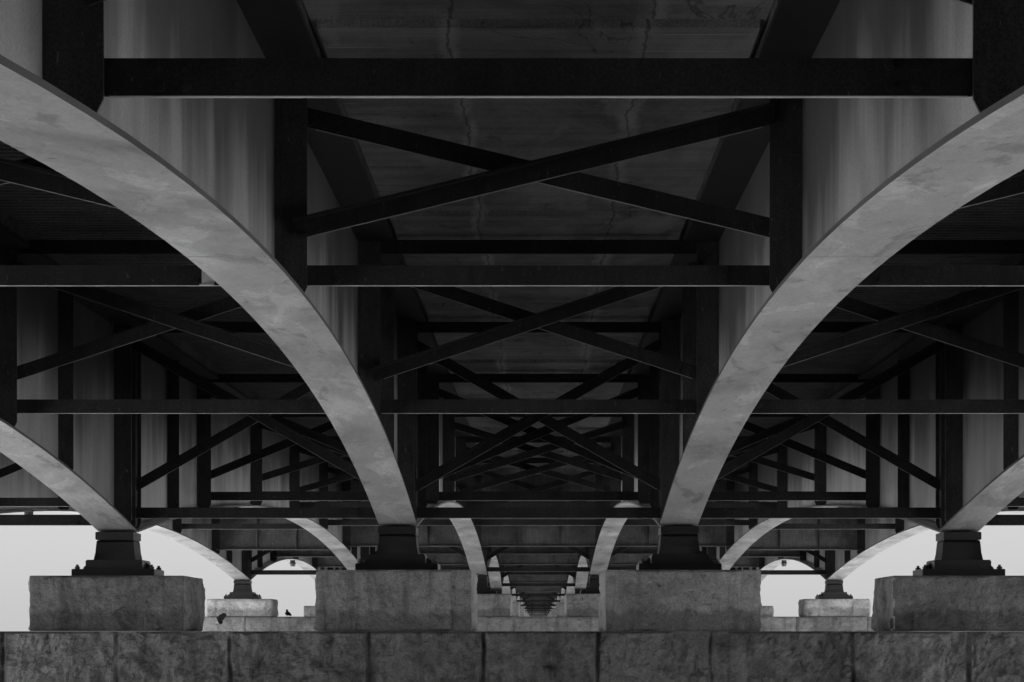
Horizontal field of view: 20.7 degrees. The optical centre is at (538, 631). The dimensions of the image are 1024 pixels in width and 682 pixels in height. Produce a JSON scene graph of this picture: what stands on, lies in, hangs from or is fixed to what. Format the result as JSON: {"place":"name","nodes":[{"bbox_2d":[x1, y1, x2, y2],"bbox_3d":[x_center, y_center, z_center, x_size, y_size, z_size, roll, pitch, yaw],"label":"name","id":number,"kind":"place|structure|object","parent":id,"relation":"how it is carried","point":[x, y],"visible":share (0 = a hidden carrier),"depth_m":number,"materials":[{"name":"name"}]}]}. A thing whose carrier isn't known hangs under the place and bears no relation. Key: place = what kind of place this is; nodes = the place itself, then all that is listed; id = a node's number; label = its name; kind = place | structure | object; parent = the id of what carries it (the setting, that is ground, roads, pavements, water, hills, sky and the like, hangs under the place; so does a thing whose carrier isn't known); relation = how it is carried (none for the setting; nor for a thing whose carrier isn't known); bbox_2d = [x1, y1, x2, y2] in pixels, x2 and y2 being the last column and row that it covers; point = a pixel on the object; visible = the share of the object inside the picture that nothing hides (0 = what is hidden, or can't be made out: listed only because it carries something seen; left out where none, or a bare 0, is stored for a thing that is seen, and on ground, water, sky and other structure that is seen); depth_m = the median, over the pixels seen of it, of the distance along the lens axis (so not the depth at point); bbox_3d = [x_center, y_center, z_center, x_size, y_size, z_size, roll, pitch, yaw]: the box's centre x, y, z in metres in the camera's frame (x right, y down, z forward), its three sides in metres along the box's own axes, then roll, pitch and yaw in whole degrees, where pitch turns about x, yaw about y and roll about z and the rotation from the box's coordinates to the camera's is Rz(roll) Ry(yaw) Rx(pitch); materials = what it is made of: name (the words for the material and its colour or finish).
{"place":"outdoors","nodes":[
{"label":"outdoors","id":0,"kind":"place"},
{"bbox_2d":[216,613,226,624],"bbox_3d":[-7.133,-0.286,62.977,0.251,0.283,0.178,0,0,-10],"label":"flying pigeon","id":1,"kind":"object","parent":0,"point":[221,617],"visible":1,"depth_m":62.95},
{"bbox_2d":[0,511,1023,630],"label":"sky","id":2,"kind":"structure","parent":0,"point":[25,551],"materials":[{"name":"white"}]},
{"bbox_3d":[7.500,-0.754,30.000,0.874,0.475,0.800,0,0,0],"label":"bridge bearing","id":3,"kind":"object","parent":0,"visible":0},
{"bbox_2d":[826,491,1023,579],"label":"arched girder","id":4,"kind":"object","parent":3,"relation":"on","point":[843,564],"visible":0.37,"depth_m":63.35,"materials":[{"name":"metal"}]},
{"bbox_2d":[747,518,860,549],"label":"cross frame","id":5,"kind":"object","parent":4,"relation":"attached to","point":[808,539],"visible":0.39,"depth_m":64.19,"materials":[{"name":"paint"}]},
{"bbox_2d":[773,524,894,528],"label":"cross frame","id":6,"kind":"object","parent":4,"relation":"attached to","point":[835,526],"visible":0.16,"depth_m":57.38,"materials":[{"name":"paint"}]},
{"bbox_2d":[1006,498,1023,506],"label":"cross frame","id":7,"kind":"object","parent":4,"relation":"attached to","point":[1017,502],"depth_m":36.86,"materials":[{"name":"paint"}]},
{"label":"bridge bearing","id":8,"kind":"object","parent":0,"visible":0},
{"bbox_2d":[699,547,707,554],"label":"arched girder","id":9,"kind":"object","parent":8,"relation":"on","point":[704,550],"depth_m":74.64,"materials":[{"name":"metal"}]},
{"bbox_2d":[607,547,704,569],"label":"cross frame","id":10,"kind":"object","parent":9,"relation":"attached to","point":[617,550],"visible":0.1,"depth_m":71.06,"materials":[{"name":"paint"}]},
{"bbox_2d":[760,550,825,574],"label":"cross frame","id":11,"kind":"object","parent":9,"relation":"attached to","point":[798,572],"visible":0.27,"depth_m":71.06,"materials":[{"name":"paint"}]},
{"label":"bridge bearing","id":12,"kind":"object","parent":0,"visible":0},
{"bbox_2d":[502,565,510,593],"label":"arched girder","id":13,"kind":"object","parent":12,"relation":"on","point":[506,589],"visible":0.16,"depth_m":127.77,"materials":[{"name":"metal"}]},
{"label":"bridge bearing","id":14,"kind":"object","parent":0,"visible":0},
{"bbox_2d":[566,565,574,593],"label":"arched girder","id":15,"kind":"object","parent":14,"relation":"on","point":[570,589],"visible":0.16,"depth_m":127.77,"materials":[{"name":"metal"}]},
{"bbox_2d":[509,575,566,582],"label":"cross frame","id":16,"kind":"object","parent":15,"relation":"attached to","point":[538,578],"visible":0.27,"depth_m":126.77,"materials":[{"name":"paint"}]},
{"bbox_2d":[502,565,574,585],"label":"cross frame","id":17,"kind":"object","parent":15,"relation":"attached to","point":[538,584],"visible":0.28,"depth_m":99.92,"materials":[{"name":"paint"}]},
{"bbox_2d":[504,565,572,574],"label":"cross frame","id":18,"kind":"object","parent":15,"relation":"attached to","point":[538,573],"visible":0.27,"depth_m":106.61,"materials":[{"name":"paint"}]},
{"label":"bridge bearing","id":19,"kind":"object","parent":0,"visible":0},
{"bbox_2d":[560,586,565,601],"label":"arched girder","id":20,"kind":"object","parent":19,"relation":"on","point":[563,591],"visible":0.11,"depth_m":161.20,"materials":[{"name":"metal"}]},
{"bbox_2d":[510,586,565,595],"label":"cross frame","id":21,"kind":"object","parent":20,"relation":"attached to","point":[513,587],"visible":0.1,"depth_m":133.52,"materials":[{"name":"paint"}]},
{"bbox_2d":[516,587,560,591],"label":"cross frame","id":22,"kind":"object","parent":20,"relation":"attached to","point":[538,589],"visible":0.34,"depth_m":161.09,"materials":[{"name":"paint"}]},
{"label":"bridge bearing","id":23,"kind":"object","parent":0,"visible":0},
{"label":"arched girder","id":24,"kind":"object","parent":23,"relation":"on","visible":0},
{"bbox_2d":[516,592,559,601],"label":"cross frame","id":25,"kind":"object","parent":24,"relation":"attached to","point":[538,600],"visible":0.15,"depth_m":168.02,"materials":[{"name":"paint"}]},
{"label":"river water","id":26,"kind":"structure","parent":0,"visible":0},
{"bbox_2d":[0,631,1023,681],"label":"stone pier","id":27,"kind":"structure","parent":26,"relation":"in","point":[511,656],"depth_m":29.11,"materials":[{"name":"stone"}]},
{"bbox_2d":[28,576,205,630],"bbox_3d":[-4.505,-0.297,30.002,1.717,0.580,1.723,0,0,0],"label":"stone pedestal","id":28,"kind":"object","parent":27,"relation":"on","point":[117,603],"visible":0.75,"depth_m":29.18,"materials":[{"name":"stone"}]},
{"bbox_2d":[71,532,163,575],"bbox_3d":[-4.500,-0.823,30.000,0.874,0.475,0.800,0,0,0],"label":"bridge bearing","id":29,"kind":"object","parent":28,"relation":"on","point":[117,553],"visible":0.96,"depth_m":29.70,"materials":[{"name":"metal"}]},
{"bbox_2d":[0,224,143,532],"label":"arched girder","id":30,"kind":"object","parent":29,"relation":"on","point":[84,465],"visible":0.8,"depth_m":26.18,"materials":[{"name":"metal"}]},
{"bbox_2d":[0,157,219,285],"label":"cross frame","id":31,"kind":"object","parent":30,"relation":"attached to","point":[30,172],"visible":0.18,"depth_m":15.85,"materials":[{"name":"paint"}]},
{"bbox_2d":[135,334,368,569],"bbox_3d":[-4.500,-2.328,50.520,0.591,2.530,41.032,0,0,0],"label":"arched girder","id":32,"kind":"object","parent":29,"relation":"on","point":[161,439],"visible":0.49,"depth_m":36.83,"materials":[{"name":"metal"}]},
{"bbox_2d":[259,414,365,491],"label":"cross frame","id":33,"kind":"object","parent":32,"relation":"attached to","point":[292,468],"visible":0.21,"depth_m":43.71,"materials":[{"name":"paint"}]},
{"bbox_2d":[297,436,371,506],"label":"cross frame","id":34,"kind":"object","parent":32,"relation":"attached to","point":[326,482],"visible":0.31,"depth_m":50.54,"materials":[{"name":"paint"}]},
{"bbox_2d":[326,457,452,524],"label":"cross frame","id":35,"kind":"object","parent":32,"relation":"attached to","point":[372,522],"visible":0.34,"depth_m":57.38,"materials":[{"name":"paint"}]},
{"bbox_2d":[314,570,478,630],"bbox_3d":[-1.500,-0.327,30.001,1.705,0.640,1.738,0,0,0],"label":"stone pedestal","id":36,"kind":"object","parent":27,"relation":"on","point":[396,600],"visible":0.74,"depth_m":29.18,"materials":[{"name":"stone"}]},
{"bbox_2d":[355,526,439,569],"bbox_3d":[-1.500,-0.883,30.000,0.874,0.475,0.800,0,0,0],"label":"bridge bearing","id":37,"kind":"object","parent":36,"relation":"on","point":[398,548],"visible":0.94,"depth_m":29.70,"materials":[{"name":"metal"}]},
{"bbox_2d":[0,0,425,526],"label":"arched girder","id":38,"kind":"object","parent":37,"relation":"on","point":[222,192],"visible":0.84,"depth_m":14.01,"materials":[{"name":"metal"}]},
{"bbox_2d":[13,240,325,413],"bbox_3d":[-3.000,-2.523,23.123,2.776,1.437,0.246,0,0,0],"label":"cross frame","id":39,"kind":"object","parent":38,"relation":"attached to","point":[163,320],"visible":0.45,"depth_m":23.15,"materials":[{"name":"paint"}]},
{"bbox_2d":[132,322,375,517],"bbox_3d":[-3.000,-2.270,29.993,2.796,2.106,0.246,0,0,0],"label":"cross frame","id":40,"kind":"object","parent":38,"relation":"attached to","point":[227,433],"visible":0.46,"depth_m":30.02,"materials":[{"name":"paint"}]},
{"bbox_2d":[83,0,972,97],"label":"cross frame","id":41,"kind":"object","parent":38,"relation":"attached to","point":[538,77],"visible":0.98,"depth_m":8.44,"materials":[{"name":"paint"}]},
{"bbox_2d":[369,240,698,413],"bbox_3d":[0.000,-2.523,23.123,2.776,1.437,0.246,0,0,0],"label":"cross frame","id":42,"kind":"object","parent":38,"relation":"attached to","point":[548,320],"visible":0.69,"depth_m":23.15,"materials":[{"name":"paint"}]},
{"bbox_2d":[416,321,486,574],"bbox_3d":[-1.500,-2.388,50.520,0.591,2.530,41.032,0,0,0],"label":"arched girder","id":43,"kind":"object","parent":37,"relation":"on","point":[440,439],"visible":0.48,"depth_m":39.42,"materials":[{"name":"metal"}]},
{"bbox_2d":[207,374,368,500],"bbox_3d":[-3.000,-2.562,36.833,2.784,1.670,0.246,0,0,0],"label":"cross frame","id":44,"kind":"object","parent":43,"relation":"attached to","point":[315,434],"visible":0.45,"depth_m":36.86,"materials":[{"name":"paint"}]},
{"bbox_2d":[347,480,462,546],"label":"cross frame","id":45,"kind":"object","parent":43,"relation":"attached to","point":[427,536],"visible":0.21,"depth_m":64.19,"materials":[{"name":"paint"}]},
{"bbox_2d":[449,414,624,491],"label":"cross frame","id":46,"kind":"object","parent":43,"relation":"attached to","point":[533,451],"visible":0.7,"depth_m":43.70,"materials":[{"name":"paint"}]},
{"bbox_2d":[462,436,612,506],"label":"cross frame","id":47,"kind":"object","parent":43,"relation":"attached to","point":[546,469],"visible":0.59,"depth_m":50.54,"materials":[{"name":"paint"}]},
{"bbox_2d":[415,322,661,517],"bbox_3d":[0.000,-2.270,29.993,2.796,2.106,0.246,0,0,0],"label":"cross frame","id":48,"kind":"object","parent":43,"relation":"attached to","point":[517,427],"visible":0.82,"depth_m":30.02,"materials":[{"name":"paint"}]},
{"bbox_2d":[475,457,602,524],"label":"cross frame","id":49,"kind":"object","parent":43,"relation":"attached to","point":[531,487],"visible":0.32,"depth_m":57.38,"materials":[{"name":"paint"}]},
{"bbox_2d":[598,570,760,630],"bbox_3d":[1.508,-0.327,30.002,1.709,0.640,1.715,0,0,0],"label":"stone pedestal","id":50,"kind":"object","parent":27,"relation":"on","point":[679,600],"visible":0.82,"depth_m":29.18,"materials":[{"name":"stone"}]},
{"bbox_2d":[636,526,721,569],"bbox_3d":[1.500,-0.883,30.000,0.874,0.475,0.800,0,0,0],"label":"bridge bearing","id":51,"kind":"object","parent":50,"relation":"on","point":[678,548],"visible":0.93,"depth_m":29.70,"materials":[{"name":"metal"}]},
{"bbox_2d":[590,320,660,574],"bbox_3d":[1.500,-2.388,50.520,0.591,2.530,41.032,0,0,0],"label":"arched girder","id":52,"kind":"object","parent":51,"relation":"on","point":[635,441],"visible":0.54,"depth_m":42.13,"materials":[{"name":"metal"}]},
{"bbox_2d":[481,474,595,546],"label":"cross frame","id":53,"kind":"object","parent":52,"relation":"attached to","point":[537,535],"visible":0.36,"depth_m":64.19,"materials":[{"name":"paint"}]},
{"bbox_2d":[438,374,640,500],"bbox_3d":[0.000,-2.562,36.833,2.784,1.670,0.246,0,0,0],"label":"cross frame","id":54,"kind":"object","parent":52,"relation":"attached to","point":[541,433],"visible":0.68,"depth_m":36.86,"materials":[{"name":"paint"}]},
{"bbox_2d":[614,479,729,546],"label":"cross frame","id":55,"kind":"object","parent":52,"relation":"attached to","point":[648,535],"visible":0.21,"depth_m":64.19,"materials":[{"name":"paint"}]},
{"bbox_2d":[707,374,868,500],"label":"cross frame","id":56,"kind":"object","parent":52,"relation":"attached to","point":[760,433],"visible":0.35,"depth_m":36.86,"materials":[{"name":"paint"}]},
{"bbox_2d":[651,0,1023,526],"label":"arched girder","id":57,"kind":"object","parent":51,"relation":"on","point":[846,196],"visible":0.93,"depth_m":14.59,"materials":[{"name":"metal"}]},
{"bbox_2d":[292,102,776,285],"bbox_3d":[0.000,-2.557,15.821,2.768,1.198,0.246,0,0,0],"label":"cross frame","id":58,"kind":"object","parent":57,"relation":"attached to","point":[560,170],"visible":0.82,"depth_m":15.85,"materials":[{"name":"paint"}]},
{"bbox_2d":[751,240,1023,413],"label":"cross frame","id":59,"kind":"object","parent":57,"relation":"attached to","point":[888,321],"visible":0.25,"depth_m":23.15,"materials":[{"name":"paint"}]},
{"bbox_2d":[871,576,1023,630],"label":"stone pedestal","id":60,"kind":"object","parent":27,"relation":"on","point":[948,603],"visible":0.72,"depth_m":29.18,"materials":[{"name":"stone"}]},
{"bbox_2d":[913,532,1004,575],"bbox_3d":[4.500,-0.823,30.000,0.874,0.475,0.800,0,0,0],"label":"bridge bearing","id":61,"kind":"object","parent":60,"relation":"on","point":[958,553],"visible":0.96,"depth_m":29.70,"materials":[{"name":"metal"}]},
{"bbox_2d":[708,334,941,569],"bbox_3d":[4.500,-2.328,50.520,0.591,2.530,41.032,0,0,0],"label":"arched girder","id":62,"kind":"object","parent":61,"relation":"on","point":[914,439],"visible":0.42,"depth_m":36.83,"materials":[{"name":"metal"}]},
{"bbox_2d":[624,457,750,524],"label":"cross frame","id":63,"kind":"object","parent":62,"relation":"attached to","point":[704,522],"visible":0.31,"depth_m":57.38,"materials":[{"name":"paint"}]},
{"bbox_2d":[705,436,778,506],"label":"cross frame","id":64,"kind":"object","parent":62,"relation":"attached to","point":[750,482],"visible":0.33,"depth_m":50.54,"materials":[{"name":"paint"}]},
{"bbox_2d":[711,414,816,491],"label":"cross frame","id":65,"kind":"object","parent":62,"relation":"attached to","point":[784,468],"visible":0.22,"depth_m":43.71,"materials":[{"name":"paint"}]},
{"bbox_2d":[985,515,1023,525],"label":"cross frame","id":66,"kind":"object","parent":62,"relation":"attached to","point":[1006,520],"visible":0.16,"depth_m":30.02,"materials":[{"name":"paint"}]},
{"bbox_2d":[933,261,1023,532],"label":"arched girder","id":67,"kind":"object","parent":61,"relation":"on","point":[982,470],"visible":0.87,"depth_m":28.32,"materials":[{"name":"metal"}]},
{"bbox_2d":[701,322,944,517],"bbox_3d":[3.000,-2.270,29.993,2.796,2.106,0.246,0,0,0],"label":"cross frame","id":68,"kind":"object","parent":67,"relation":"attached to","point":[847,432],"visible":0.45,"depth_m":30.02,"materials":[{"name":"paint"}]},
{"bbox_2d":[857,169,1023,285],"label":"cross frame","id":69,"kind":"object","parent":67,"relation":"attached to","point":[947,275],"visible":0.16,"depth_m":15.85,"materials":[{"name":"paint"}]},
{"bbox_2d":[202,617,873,630],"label":"stone pier","id":70,"kind":"structure","parent":26,"relation":"in","point":[558,623],"depth_m":70.18,"materials":[{"name":"stone"}]},
{"bbox_2d":[206,599,278,616],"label":"stone pedestal","id":71,"kind":"object","parent":70,"relation":"on","point":[246,607],"visible":0.97,"depth_m":70.21,"materials":[{"name":"stone"}]},
{"bbox_2d":[224,580,261,598],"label":"bridge bearing","id":72,"kind":"object","parent":71,"relation":"on","point":[242,589],"visible":0.97,"depth_m":70.74,"materials":[{"name":"metal"}]},
{"bbox_2d":[250,550,333,580],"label":"arched girder","id":73,"kind":"object","parent":72,"relation":"on","point":[269,559],"visible":0.26,"depth_m":78.33,"materials":[{"name":"paint"}]},
{"bbox_2d":[250,550,330,574],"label":"cross frame","id":74,"kind":"object","parent":73,"relation":"attached to","point":[278,572],"visible":0.31,"depth_m":71.06,"materials":[{"name":"paint"}]},
{"bbox_2d":[274,550,336,556],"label":"cross frame","id":75,"kind":"object","parent":73,"relation":"attached to","point":[304,553],"visible":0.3,"depth_m":78.25,"materials":[{"name":"paint"}]},
{"bbox_2d":[315,557,344,566],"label":"cross frame","id":76,"kind":"object","parent":73,"relation":"attached to","point":[329,562],"visible":0.21,"depth_m":92.68,"materials":[{"name":"paint"}]},
{"bbox_2d":[476,594,512,616],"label":"stone pedestal","id":77,"kind":"object","parent":70,"relation":"on","point":[494,605],"visible":0.54,"depth_m":70.22,"materials":[{"name":"stone"}]},
{"bbox_2d":[476,575,496,593],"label":"bridge bearing","id":78,"kind":"object","parent":77,"relation":"on","point":[482,586],"visible":0.56,"depth_m":70.74,"materials":[{"name":"metal"}]},
{"bbox_2d":[487,547,501,588],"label":"arched girder","id":79,"kind":"object","parent":78,"relation":"on","point":[495,579],"visible":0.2,"depth_m":95.37,"materials":[{"name":"metal"}]},
{"bbox_2d":[372,547,469,569],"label":"cross frame","id":80,"kind":"object","parent":79,"relation":"attached to","point":[459,551],"visible":0.08,"depth_m":71.06,"materials":[{"name":"paint"}]},
{"bbox_2d":[419,547,463,553],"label":"cross frame","id":81,"kind":"object","parent":79,"relation":"attached to","point":[435,550],"visible":0.18,"depth_m":78.25,"materials":[{"name":"paint"}]},
{"bbox_2d":[425,554,467,564],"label":"cross frame","id":82,"kind":"object","parent":79,"relation":"attached to","point":[451,559],"visible":0.18,"depth_m":92.68,"materials":[{"name":"paint"}]},
{"bbox_2d":[564,594,599,616],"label":"stone pedestal","id":83,"kind":"object","parent":70,"relation":"on","point":[581,605],"visible":0.48,"depth_m":70.22,"materials":[{"name":"stone"}]},
{"bbox_2d":[580,575,599,593],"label":"bridge bearing","id":84,"kind":"object","parent":83,"relation":"on","point":[593,587],"visible":0.48,"depth_m":70.74,"materials":[{"name":"metal"}]},
{"bbox_2d":[575,547,589,588],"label":"arched girder","id":85,"kind":"object","parent":84,"relation":"on","point":[581,578],"visible":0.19,"depth_m":95.37,"materials":[{"name":"metal"}]},
{"bbox_2d":[487,547,589,571],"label":"cross frame","id":86,"kind":"object","parent":85,"relation":"attached to","point":[537,569],"visible":0.45,"depth_m":71.06,"materials":[{"name":"paint"}]},
{"bbox_2d":[489,547,587,553],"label":"cross frame","id":87,"kind":"object","parent":85,"relation":"attached to","point":[538,550],"visible":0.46,"depth_m":78.25,"materials":[{"name":"paint"}]},
{"bbox_2d":[608,554,651,564],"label":"cross frame","id":88,"kind":"object","parent":85,"relation":"attached to","point":[625,559],"visible":0.18,"depth_m":92.68,"materials":[{"name":"paint"}]},
{"bbox_2d":[613,547,657,553],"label":"cross frame","id":89,"kind":"object","parent":85,"relation":"attached to","point":[641,550],"visible":0.18,"depth_m":78.25,"materials":[{"name":"paint"}]},
{"bbox_2d":[798,599,870,616],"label":"stone pedestal","id":90,"kind":"object","parent":70,"relation":"on","point":[834,608],"visible":1,"depth_m":70.22,"materials":[{"name":"stone"}]},
{"bbox_2d":[815,580,852,598],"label":"bridge bearing","id":91,"kind":"object","parent":90,"relation":"on","point":[834,589],"visible":0.97,"depth_m":70.74,"materials":[{"name":"metal"}]},
{"bbox_2d":[743,550,826,581],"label":"arched girder","id":92,"kind":"object","parent":91,"relation":"on","point":[807,559],"visible":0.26,"depth_m":79.78,"materials":[{"name":"metal"}]},
{"bbox_2d":[732,557,761,566],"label":"cross frame","id":93,"kind":"object","parent":92,"relation":"attached to","point":[747,562],"visible":0.21,"depth_m":92.68,"materials":[{"name":"paint"}]},
{"bbox_2d":[740,550,802,556],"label":"cross frame","id":94,"kind":"object","parent":92,"relation":"attached to","point":[771,553],"visible":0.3,"depth_m":78.25,"materials":[{"name":"paint"}]},
{"bbox_3d":[0.000,0.976,-2.700,20.400,7.648,2.600,0,0,0],"label":"stone abutment","id":95,"kind":"object","parent":26,"relation":"in","visible":0},
{"bbox_2d":[0,0,1023,473],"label":"bridge deck","id":96,"kind":"structure","parent":95,"relation":"on","point":[530,128],"depth_m":21.66,"materials":[{"name":"concrete"}]},
{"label":"stone pier","id":97,"kind":"object","parent":26,"relation":"in","visible":0},
{"bbox_2d":[304,606,315,616],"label":"stone pedestal","id":98,"kind":"object","parent":97,"relation":"on","point":[309,611],"visible":0.23,"depth_m":99.09,"materials":[{"name":"stone"}]},
{"bbox_2d":[511,602,519,616],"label":"stone pedestal","id":99,"kind":"object","parent":97,"relation":"on","point":[516,609],"visible":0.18,"depth_m":99.08,"materials":[{"name":"stone"}]},
{"bbox_2d":[556,602,565,616],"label":"stone pedestal","id":100,"kind":"object","parent":97,"relation":"on","point":[560,609],"visible":0.19,"depth_m":99.08,"materials":[{"name":"stone"}]},
{"bbox_2d":[760,606,773,616],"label":"stone pedestal","id":101,"kind":"object","parent":97,"relation":"on","point":[767,611],"visible":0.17,"depth_m":99.06,"materials":[{"name":"stone"}]},
{"bbox_3d":[-7.500,-0.754,30.000,0.874,0.475,0.800,0,0,0],"label":"bridge bearing","id":102,"kind":"object","parent":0,"visible":0},
{"bbox_2d":[0,452,250,579],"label":"arched girder","id":103,"kind":"object","parent":102,"relation":"on","point":[205,543],"visible":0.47,"depth_m":57.88,"materials":[{"name":"paint"}]},
{"bbox_2d":[0,463,70,506],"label":"cross frame","id":104,"kind":"object","parent":103,"relation":"attached to","point":[27,502],"visible":0.04,"depth_m":36.86,"materials":[{"name":"paint"}]},
{"bbox_2d":[0,515,91,525],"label":"cross frame","id":105,"kind":"object","parent":103,"relation":"attached to","point":[42,520],"visible":0.16,"depth_m":30.02,"materials":[{"name":"paint"}]},
{"bbox_2d":[182,524,303,528],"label":"cross frame","id":106,"kind":"object","parent":103,"relation":"attached to","point":[240,526],"visible":0.13,"depth_m":57.38,"materials":[{"name":"paint"}]},
{"bbox_2d":[216,518,329,549],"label":"cross frame","id":107,"kind":"object","parent":103,"relation":"attached to","point":[267,539],"visible":0.39,"depth_m":64.19,"materials":[{"name":"paint"}]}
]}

